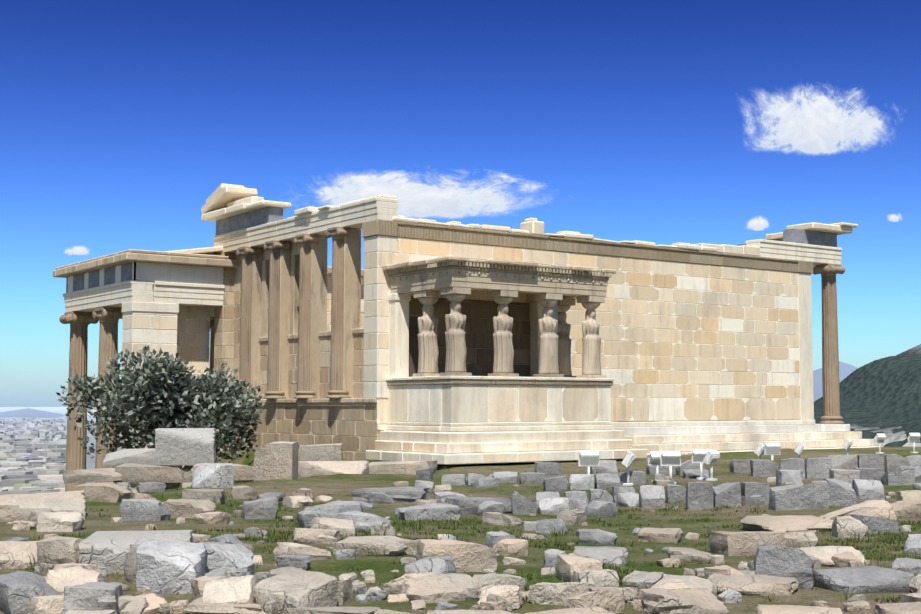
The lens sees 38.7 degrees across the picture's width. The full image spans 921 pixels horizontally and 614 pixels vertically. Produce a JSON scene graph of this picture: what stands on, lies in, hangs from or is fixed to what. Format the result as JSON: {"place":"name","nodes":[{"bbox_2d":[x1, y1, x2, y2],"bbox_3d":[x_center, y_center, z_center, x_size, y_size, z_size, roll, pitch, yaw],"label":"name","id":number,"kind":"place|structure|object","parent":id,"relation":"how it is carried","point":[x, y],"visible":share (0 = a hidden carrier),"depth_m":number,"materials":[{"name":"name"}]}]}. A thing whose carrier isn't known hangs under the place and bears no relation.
{"place":"outdoors","nodes":[
{"label":"outdoors","id":0,"kind":"place"},
{"bbox_2d":[0,408,65,417],"bbox_3d":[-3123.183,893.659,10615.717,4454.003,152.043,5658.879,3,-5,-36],"label":"distant mountain","id":1,"kind":"structure","parent":0,"point":[27,413],"depth_m":9426.91,"materials":[{"name":"blue"}]},
{"bbox_2d":[65,246,88,254],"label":"cloud","id":2,"kind":"structure","parent":0,"point":[78,250],"depth_m":13428.57,"materials":[{"name":"white"}]},
{"bbox_2d":[316,171,541,217],"bbox_3d":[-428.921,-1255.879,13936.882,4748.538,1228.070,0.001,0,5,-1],"label":"cloud","id":3,"kind":"structure","parent":0,"point":[446,198],"depth_m":13944.13,"materials":[{"name":"white"}]},
{"bbox_2d":[0,407,920,613],"bbox_3d":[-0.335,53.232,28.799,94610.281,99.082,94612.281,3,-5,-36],"label":"ground","id":4,"kind":"structure","parent":0,"point":[340,485],"depth_m":18.43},
{"bbox_2d":[0,418,66,494],"bbox_3d":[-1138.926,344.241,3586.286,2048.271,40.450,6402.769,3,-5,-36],"label":"city buildings","id":5,"kind":"structure","parent":4,"relation":"on","point":[32,455],"depth_m":1821.55,"materials":[{"name":"white concrete"}]},
{"bbox_2d":[56,345,265,489],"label":"olive tree leaves","id":6,"kind":"object","parent":4,"relation":"on","point":[146,398],"visible":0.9,"depth_m":41.73,"materials":[{"name":"green plant"}]},
{"bbox_2d":[0,428,920,613],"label":"rocks","id":7,"kind":"object","parent":4,"relation":"on","point":[164,568],"depth_m":19.09,"materials":[{"name":"grey stone"}]},
{"bbox_2d":[0,441,920,613],"bbox_3d":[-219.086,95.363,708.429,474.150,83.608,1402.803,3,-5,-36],"label":"pale stones","id":8,"kind":"object","parent":4,"relation":"on","point":[288,590],"visible":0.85,"depth_m":12.03,"materials":[{"name":"stone"}]},
{"bbox_2d":[20,467,920,606],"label":"grass tufts","id":9,"kind":"object","parent":4,"relation":"on","point":[286,536],"visible":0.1,"depth_m":15.92,"materials":[{"name":"green plant"}]},
{"bbox_2d":[63,183,883,492],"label":"erechtheion walls","id":10,"kind":"structure","parent":4,"relation":"on","point":[695,345],"depth_m":47.71,"materials":[{"name":"beige stone"}]},
{"bbox_2d":[53,229,615,460],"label":"temple","id":11,"kind":"structure","parent":10,"relation":"attached to","point":[321,419],"depth_m":44.57,"materials":[{"name":"stone"}]},
{"bbox_2d":[66,206,836,292],"bbox_3d":[-0.244,-1.814,54.153,26.180,2.576,18.080,3,-5,-36],"label":"erechtheion frieze","id":12,"kind":"object","parent":10,"relation":"attached to","point":[265,215],"visible":0.4,"depth_m":50.21,"materials":[{"name":"grey stone"}]},
{"bbox_2d":[59,226,844,491],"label":"columns","id":13,"kind":"structure","parent":10,"relation":"attached to","point":[107,318],"depth_m":48.23,"materials":[{"name":"beige stone"}]},
{"bbox_2d":[68,262,849,435],"bbox_3d":[-0.062,1.941,53.842,26.457,6.303,18.326,3,-5,-36],"label":"new erechtheion marble","id":14,"kind":"object","parent":10,"relation":"attached to","point":[145,271],"visible":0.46,"depth_m":49.24},
{"bbox_2d":[409,296,529,376],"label":"porch back wall","id":15,"kind":"structure","parent":10,"relation":"attached to","point":[476,313],"depth_m":43.28,"materials":[{"name":"brown stone"}]},
{"bbox_2d":[409,316,418,376],"bbox_3d":[-1.396,1.435,41.767,0.930,2.250,0.110,3,-5,-36],"label":"porch doorway","id":16,"kind":"structure","parent":15,"relation":"in","point":[413,345],"depth_m":41.65,"materials":[{"name":"black"}]},
{"bbox_2d":[413,287,605,377],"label":"caryatids","id":17,"kind":"object","parent":10,"relation":"on","point":[554,354],"visible":0.98,"depth_m":40.02,"materials":[{"name":"stone"}]},
{"bbox_2d":[214,219,812,385],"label":"erechtheion carved bands","id":18,"kind":"object","parent":10,"relation":"attached to","point":[449,234],"visible":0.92,"depth_m":44.29,"materials":[{"name":"beige stone"}]},
{"bbox_2d":[552,302,557,334],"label":"steel supports","id":19,"kind":"object","parent":10,"relation":"on","point":[555,311],"depth_m":42.12,"materials":[{"name":"grey metal"}]},
{"bbox_2d":[578,451,598,473],"bbox_3d":[2.704,3.388,27.635,0.449,0.716,0.254,1,-4,-10],"label":"floodlight","id":20,"kind":"object","parent":4,"relation":"on","point":[588,459],"visible":0.92,"depth_m":27.60,"materials":[{"name":"white metal"}]},
{"bbox_2d":[621,451,635,484],"bbox_3d":[3.507,3.361,27.337,0.260,0.716,0.449,-1,-4,15],"label":"floodlight","id":21,"kind":"object","parent":4,"relation":"on","point":[628,459],"visible":0.96,"depth_m":27.18,"materials":[{"name":"white metal"}]},
{"bbox_2d":[647,451,661,481],"bbox_3d":[4.450,3.614,29.660,0.449,0.706,0.286,1,-4,-16],"label":"floodlight","id":22,"kind":"object","parent":4,"relation":"on","point":[654,457],"visible":0.5,"depth_m":29.60,"materials":[{"name":"white metal"}]},
{"bbox_2d":[660,451,680,483],"bbox_3d":[4.554,3.479,28.426,0.449,0.716,0.265,0,-4,-4],"label":"floodlight","id":23,"kind":"object","parent":4,"relation":"on","point":[670,459],"visible":0.94,"depth_m":28.39,"materials":[{"name":"white metal"}]},
{"bbox_2d":[691,449,709,479],"bbox_3d":[5.686,3.720,30.987,0.449,0.716,0.259,0,-4,-1],"label":"floodlight","id":24,"kind":"object","parent":4,"relation":"on","point":[698,455],"visible":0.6,"depth_m":30.95,"materials":[{"name":"white metal"}]},
{"bbox_2d":[703,450,719,480],"bbox_3d":[5.863,3.690,30.587,0.262,0.716,0.449,-3,-5,39],"label":"floodlight","id":25,"kind":"object","parent":4,"relation":"on","point":[711,458],"visible":1,"depth_m":30.51,"materials":[{"name":"white metal"}]},
{"bbox_2d":[754,443,764,458],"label":"floodlight","id":26,"kind":"object","parent":4,"relation":"on","point":[759,451],"visible":0.77,"depth_m":35.10,"materials":[{"name":"white metal"}]},
{"bbox_2d":[764,443,780,468],"bbox_3d":[8.340,3.989,35.075,0.449,0.716,0.250,1,-4,-11],"label":"floodlight","id":27,"kind":"object","parent":4,"relation":"on","point":[771,449],"visible":0.79,"depth_m":35.03,"materials":[{"name":"white metal"}]},
{"bbox_2d":[794,442,803,457],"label":"floodlight","id":28,"kind":"object","parent":4,"relation":"on","point":[799,448],"visible":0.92,"depth_m":34.85,"materials":[{"name":"white metal"}]},
{"bbox_2d":[842,439,852,454],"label":"floodlight","id":29,"kind":"object","parent":4,"relation":"on","point":[847,444],"visible":0.94,"depth_m":41.35,"materials":[{"name":"white metal"}]},
{"bbox_2d":[873,433,885,453],"bbox_3d":[14.741,4.801,46.130,0.449,0.710,0.282,3,-5,-34],"label":"floodlight","id":30,"kind":"object","parent":4,"relation":"on","point":[879,438],"visible":0.98,"depth_m":46.08,"materials":[{"name":"white metal"}]},
{"bbox_2d":[907,433,920,452],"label":"floodlight","id":31,"kind":"object","parent":4,"relation":"on","point":[913,437],"visible":1,"depth_m":45.96,"materials":[{"name":"white metal"}]},
{"bbox_2d":[0,0,920,406],"label":"sky","id":32,"kind":"structure","parent":0,"point":[120,120],"materials":[{"name":"blue"}]},
{"bbox_2d":[747,216,768,230],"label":"cloud","id":33,"kind":"structure","parent":0,"point":[759,223],"depth_m":13629.17,"materials":[{"name":"white"}]},
{"bbox_2d":[746,88,884,154],"bbox_3d":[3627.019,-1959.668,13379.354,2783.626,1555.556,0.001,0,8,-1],"label":"cloud","id":34,"kind":"structure","parent":0,"point":[814,123],"depth_m":13394.16,"materials":[{"name":"white"}]},
{"bbox_2d":[813,361,857,400],"bbox_3d":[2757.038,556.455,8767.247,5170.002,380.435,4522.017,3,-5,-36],"label":"hill","id":35,"kind":"structure","parent":0,"point":[845,370],"depth_m":8098.56,"materials":[{"name":"blue"}]},
{"bbox_2d":[814,344,920,446],"bbox_3d":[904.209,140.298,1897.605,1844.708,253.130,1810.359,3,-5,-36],"label":"hill","id":36,"kind":"structure","parent":0,"point":[882,395],"depth_m":1785.12,"materials":[{"name":"plant"}]},
{"bbox_2d":[887,214,900,221],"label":"cloud","id":37,"kind":"structure","parent":0,"point":[894,218],"depth_m":13266.98,"materials":[{"name":"white"}]}
]}

